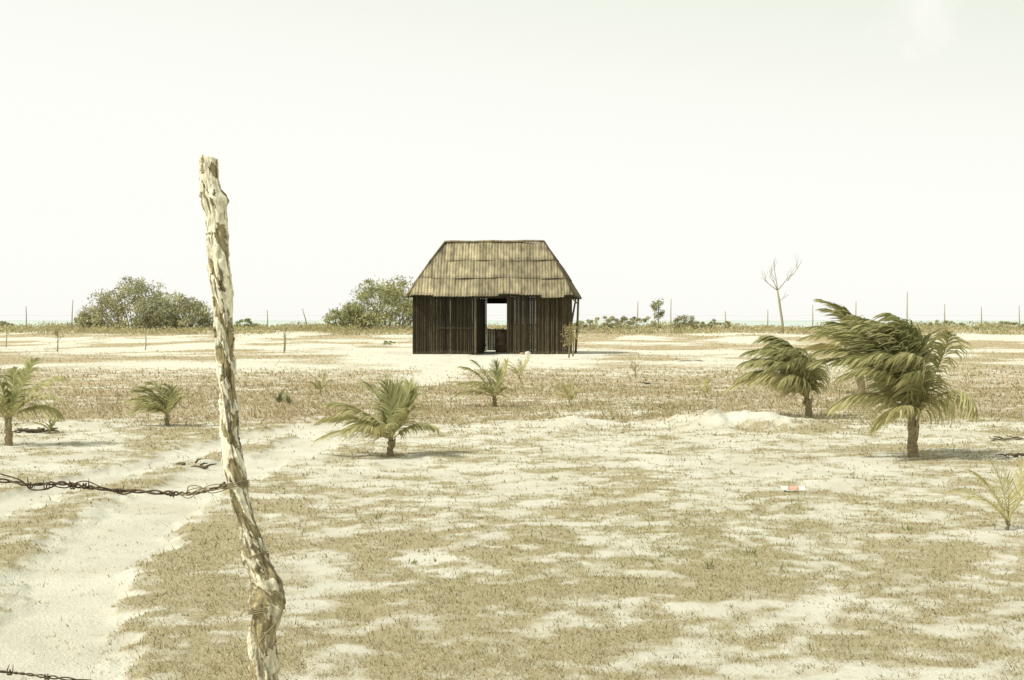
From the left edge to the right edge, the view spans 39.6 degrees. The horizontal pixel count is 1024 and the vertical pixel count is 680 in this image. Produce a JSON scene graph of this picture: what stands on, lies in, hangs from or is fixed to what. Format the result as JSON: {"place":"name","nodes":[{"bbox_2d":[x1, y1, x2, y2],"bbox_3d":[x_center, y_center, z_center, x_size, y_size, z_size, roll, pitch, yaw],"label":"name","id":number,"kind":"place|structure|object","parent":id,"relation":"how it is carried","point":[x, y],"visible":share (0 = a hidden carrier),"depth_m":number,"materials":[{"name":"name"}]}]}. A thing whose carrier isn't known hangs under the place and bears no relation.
{"place":"outdoors","nodes":[
{"label":"outdoors","id":0,"kind":"place"},
{"bbox_2d":[495,330,506,351],"bbox_3d":[-0.420,0.043,59.606,0.589,0.910,0.589,0,1,0],"label":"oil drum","id":1,"kind":"object","parent":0,"point":[500,340],"visible":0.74,"depth_m":59.36,"materials":[{"name":"brown metal"}]},
{"bbox_2d":[0,327,1023,679],"bbox_3d":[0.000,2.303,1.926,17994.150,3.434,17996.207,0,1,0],"label":"sandy ground","id":2,"kind":"structure","parent":0,"point":[76,617],"depth_m":9.60,"materials":[{"name":"beige sand"}]},
{"bbox_2d":[0,321,14,326],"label":"shrub","id":3,"kind":"object","parent":2,"relation":"on","point":[2,323],"visible":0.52,"depth_m":114.77,"materials":[{"name":"green plant"}]},
{"bbox_2d":[0,357,67,445],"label":"coconut palm","id":4,"kind":"object","parent":2,"relation":"on","point":[12,397],"visible":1,"depth_m":15.32,"materials":[{"name":"green plant"}]},
{"bbox_2d":[12,427,57,432],"bbox_3d":[-5.729,1.083,17.026,0.600,0.073,0.214,0,1,-11],"label":"driftwood pile","id":5,"kind":"object","parent":2,"relation":"on","point":[28,430],"visible":0.97,"depth_m":16.98,"materials":[{"name":"brown wood"}]},
{"bbox_2d":[33,418,56,433],"bbox_3d":[-5.533,1.045,16.943,0.305,0.265,0.198,0,1,0],"label":"palm seedling","id":6,"kind":"object","parent":2,"relation":"on","point":[50,426],"visible":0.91,"depth_m":16.91,"materials":[{"name":"green plant"}]},
{"bbox_2d":[52,325,63,351],"bbox_3d":[-19.485,-0.045,61.023,0.465,1.191,0.540,0,1,31],"label":"young shrub","id":7,"kind":"object","parent":2,"relation":"on","point":[57,331],"visible":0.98,"depth_m":60.99,"materials":[{"name":"green plant"}]},
{"bbox_2d":[67,313,104,328],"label":"sea grape bush","id":8,"kind":"object","parent":2,"relation":"on","point":[79,323],"visible":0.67,"depth_m":113.64,"materials":[{"name":"green plant"}]},
{"bbox_2d":[70,276,191,329],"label":"sea grape bush","id":9,"kind":"object","parent":2,"relation":"on","point":[108,302],"visible":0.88,"depth_m":113.79,"materials":[{"name":"green plant"}]},
{"bbox_2d":[122,381,192,425],"bbox_3d":[-4.531,0.849,18.221,0.925,0.640,0.702,0,1,0],"label":"coconut palm","id":10,"kind":"object","parent":2,"relation":"on","point":[170,399],"visible":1,"depth_m":18.27,"materials":[{"name":"green plant"}]},
{"bbox_2d":[137,291,212,329],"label":"sea grape bush","id":11,"kind":"object","parent":2,"relation":"on","point":[188,306],"visible":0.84,"depth_m":114.14,"materials":[{"name":"green plant"}]},
{"bbox_2d":[175,458,215,469],"bbox_3d":[-2.970,1.167,13.323,0.386,0.103,0.142,0,1,0],"label":"driftwood pile","id":12,"kind":"object","parent":2,"relation":"on","point":[201,465],"visible":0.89,"depth_m":13.32,"materials":[{"name":"brown wood"}]},
{"bbox_2d":[199,155,285,679],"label":"fence post","id":13,"kind":"object","parent":2,"relation":"on","point":[264,661],"visible":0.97,"depth_m":4.48,"materials":[{"name":"brown wood"}]},
{"bbox_2d":[0,473,284,679],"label":"barbed wire","id":14,"kind":"object","parent":13,"relation":"attached to","point":[224,487],"visible":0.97,"depth_m":4.50,"materials":[{"name":"brown"}]},
{"bbox_2d":[234,318,257,328],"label":"shrub","id":15,"kind":"object","parent":2,"relation":"on","point":[240,321],"visible":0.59,"depth_m":111.97,"materials":[{"name":"green plant"}]},
{"bbox_2d":[272,388,289,401],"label":"agave","id":16,"kind":"object","parent":2,"relation":"on","point":[280,397],"visible":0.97,"depth_m":22.99,"materials":[{"name":"green plant"}]},
{"bbox_2d":[283,325,284,352],"bbox_3d":[-9.448,0.002,58.906,0.103,1.253,0.060,0,1,0],"label":"wooden stake","id":17,"kind":"object","parent":2,"relation":"on","point":[284,340],"visible":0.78,"depth_m":58.89,"materials":[{"name":"brown wood"}]},
{"bbox_2d":[284,396,292,402],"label":"agave","id":18,"kind":"object","parent":2,"relation":"on","point":[288,400],"visible":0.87,"depth_m":22.60,"materials":[{"name":"green plant"}]},
{"bbox_2d":[307,372,330,393],"bbox_3d":[-3.552,0.804,25.803,0.546,0.467,0.361,-1,1,-38],"label":"palm seedling","id":19,"kind":"object","parent":2,"relation":"on","point":[321,387],"visible":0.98,"depth_m":25.82,"materials":[{"name":"green plant"}]},
{"bbox_2d":[320,307,369,329],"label":"sea grape bush","id":20,"kind":"object","parent":2,"relation":"on","point":[330,316],"visible":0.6,"depth_m":113.59,"materials":[{"name":"green plant"}]},
{"bbox_2d":[336,274,414,329],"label":"sea grape bush","id":21,"kind":"object","parent":2,"relation":"on","point":[386,294],"visible":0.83,"depth_m":113.66,"materials":[{"name":"green plant"}]},
{"bbox_2d":[313,372,440,456],"bbox_3d":[-1.356,0.782,14.241,1.300,0.906,0.932,0,1,0],"label":"coconut palm","id":22,"kind":"object","parent":2,"relation":"on","point":[397,402],"visible":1,"depth_m":14.26,"materials":[{"name":"green plant"}]},
{"bbox_2d":[383,340,395,344],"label":"shrub","id":23,"kind":"object","parent":2,"relation":"on","point":[386,342],"visible":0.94,"depth_m":73.97,"materials":[{"name":"green plant"}]},
{"bbox_2d":[454,356,515,405],"bbox_3d":[-0.419,0.680,22.339,1.007,0.865,0.746,0,1,0],"label":"coconut palm","id":24,"kind":"object","parent":2,"relation":"on","point":[499,375],"visible":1,"depth_m":22.43,"materials":[{"name":"green plant"}]},
{"bbox_2d":[404,240,581,353],"bbox_3d":[-0.783,-1.752,58.699,7.341,4.773,5.393,0,1,0],"label":"wooden hut","id":25,"kind":"object","parent":2,"relation":"on","point":[457,287],"visible":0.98,"depth_m":56.51,"materials":[{"name":"brown wood"}]},
{"bbox_2d":[477,299,483,352],"bbox_3d":[-1.263,-0.561,56.980,0.085,2.174,0.858,0,1,19],"label":"door leaf","id":26,"kind":"structure","parent":25,"relation":"in","point":[480,302],"depth_m":56.88,"materials":[{"name":"wood"}]},
{"bbox_2d":[487,328,506,349],"bbox_3d":[-0.600,-0.025,61.068,0.946,0.950,0.031,0,1,0],"label":"back half door","id":27,"kind":"structure","parent":25,"relation":"in","point":[490,332],"depth_m":61.06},
{"bbox_2d":[0,292,1019,328],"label":"boundary fence","id":28,"kind":"object","parent":2,"relation":"on","point":[812,320],"visible":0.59,"depth_m":120.00,"materials":[{"name":"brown wood"}]},
{"bbox_2d":[0,320,1023,334],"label":"beach scrub","id":29,"kind":"object","parent":2,"relation":"on","point":[318,327],"visible":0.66,"depth_m":104.08,"materials":[{"name":"green plant"}]},
{"bbox_2d":[507,355,529,378],"bbox_3d":[0.076,0.644,32.984,0.753,0.629,0.530,0,1,0],"label":"palm seedling","id":30,"kind":"object","parent":2,"relation":"on","point":[516,369],"visible":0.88,"depth_m":33.04,"materials":[{"name":"green plant"}]},
{"bbox_2d":[559,322,576,357],"bbox_3d":[2.016,0.017,50.452,0.655,1.335,0.784,0,1,0],"label":"young shrub","id":31,"kind":"object","parent":2,"relation":"on","point":[572,338],"visible":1,"depth_m":50.44,"materials":[{"name":"green plant"}]},
{"bbox_2d":[554,378,582,402],"bbox_3d":[0.891,0.856,23.323,0.605,0.484,0.254,-1,1,-36],"label":"palm seedling","id":32,"kind":"object","parent":2,"relation":"on","point":[571,392],"visible":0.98,"depth_m":23.32,"materials":[{"name":"green plant"}]},
{"bbox_2d":[563,320,580,355],"bbox_3d":[2.232,-0.040,52.578,0.644,1.387,0.905,0,1,-31],"label":"young shrub","id":33,"kind":"object","parent":2,"relation":"on","point":[576,327],"visible":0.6,"depth_m":52.48,"materials":[{"name":"green plant"}]},
{"bbox_2d":[574,316,622,329],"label":"shrub","id":34,"kind":"object","parent":2,"relation":"on","point":[604,323],"visible":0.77,"depth_m":109.76,"materials":[{"name":"green plant"}]},
{"bbox_2d":[629,359,640,376],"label":"young shrub","id":35,"kind":"object","parent":2,"relation":"on","point":[635,364],"visible":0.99,"depth_m":33.51,"materials":[{"name":"green plant"}]},
{"bbox_2d":[614,316,661,328],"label":"shrub","id":36,"kind":"object","parent":2,"relation":"on","point":[631,322],"visible":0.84,"depth_m":111.80,"materials":[{"name":"green plant"}]},
{"bbox_2d":[299,428,993,567],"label":"green weeds","id":37,"kind":"object","parent":2,"relation":"on","point":[707,564],"visible":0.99,"depth_m":9.00,"materials":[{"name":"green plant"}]},
{"bbox_2d":[650,297,664,327],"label":"young tree","id":38,"kind":"object","parent":2,"relation":"on","point":[653,308],"visible":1,"depth_m":108.93,"materials":[{"name":"green plant"}]},
{"bbox_2d":[669,315,698,328],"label":"shrub","id":39,"kind":"object","parent":2,"relation":"on","point":[677,324],"visible":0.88,"depth_m":111.73,"materials":[{"name":"green plant"}]},
{"bbox_2d":[686,377,711,397],"bbox_3d":[3.245,0.844,24.818,0.482,0.416,0.426,0,1,0],"label":"palm seedling","id":40,"kind":"object","parent":2,"relation":"on","point":[706,389],"visible":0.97,"depth_m":24.73,"materials":[{"name":"green plant"}]},
{"bbox_2d":[691,319,733,329],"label":"shrub","id":41,"kind":"object","parent":2,"relation":"on","point":[710,324],"visible":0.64,"depth_m":112.62,"materials":[{"name":"green plant"}]},
{"bbox_2d":[723,335,831,417],"bbox_3d":[3.667,0.533,19.653,1.539,1.199,1.139,0,1,0],"label":"coconut palm","id":42,"kind":"object","parent":2,"relation":"on","point":[794,375],"visible":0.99,"depth_m":19.54,"materials":[{"name":"green plant"}]},
{"bbox_2d":[761,254,800,331],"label":"bare tree","id":43,"kind":"object","parent":2,"relation":"on","point":[781,316],"visible":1,"depth_m":99.95,"materials":[{"name":"brown plant"}]},
{"bbox_2d":[779,485,805,489],"bbox_3d":[2.192,1.153,11.117,0.195,0.037,0.080,0,1,0],"label":"crumpled wrapper","id":44,"kind":"object","parent":2,"relation":"on","point":[801,487],"visible":1,"depth_m":11.09,"materials":[{"name":"plastic"}]},
{"bbox_2d":[798,299,868,391],"bbox_3d":[5.889,0.142,25.776,1.598,1.781,1.001,0,1,0],"label":"coconut palm","id":45,"kind":"object","parent":2,"relation":"on","point":[842,312],"visible":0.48,"depth_m":25.74,"materials":[{"name":"green plant"}]},
{"bbox_2d":[805,312,977,456],"bbox_3d":[3.718,0.475,13.993,1.621,1.492,1.361,0,1,0],"label":"coconut palm","id":46,"kind":"object","parent":2,"relation":"on","point":[894,367],"visible":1,"depth_m":13.88,"materials":[{"name":"green plant"}]},
{"bbox_2d":[924,319,966,328],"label":"shrub","id":47,"kind":"object","parent":2,"relation":"on","point":[945,321],"visible":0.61,"depth_m":113.92,"materials":[{"name":"green plant"}]},
{"bbox_2d":[951,458,1023,529],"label":"coconut palm","id":48,"kind":"object","parent":2,"relation":"on","point":[1016,493],"visible":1,"depth_m":9.11,"materials":[{"name":"green plant"}]},
{"bbox_2d":[974,321,1023,329],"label":"shrub","id":49,"kind":"object","parent":2,"relation":"on","point":[1010,323],"visible":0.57,"depth_m":111.97,"materials":[{"name":"green plant"}]},
{"bbox_2d":[991,436,1022,440],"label":"driftwood pile","id":50,"kind":"object","parent":2,"relation":"on","point":[1004,439],"visible":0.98,"depth_m":15.89,"materials":[{"name":"brown wood"}]},
{"bbox_2d":[995,453,1023,457],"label":"driftwood pile","id":51,"kind":"object","parent":2,"relation":"on","point":[1015,454],"visible":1,"depth_m":13.89,"materials":[{"name":"brown wood"}]},
{"bbox_2d":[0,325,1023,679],"bbox_3d":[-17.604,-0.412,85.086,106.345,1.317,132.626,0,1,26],"label":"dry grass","id":52,"kind":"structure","parent":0,"point":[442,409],"depth_m":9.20,"materials":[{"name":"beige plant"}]},
{"bbox_2d":[0,320,1023,327],"bbox_3d":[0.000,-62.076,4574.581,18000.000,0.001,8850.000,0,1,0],"label":"sea","id":53,"kind":"structure","parent":0,"point":[796,323],"depth_m":1085.45,"materials":[{"name":"liquid"}]},
{"bbox_2d":[0,0,1023,319],"label":"sky","id":54,"kind":"structure","parent":0,"point":[673,151],"materials":[{"name":"white"}]}
]}

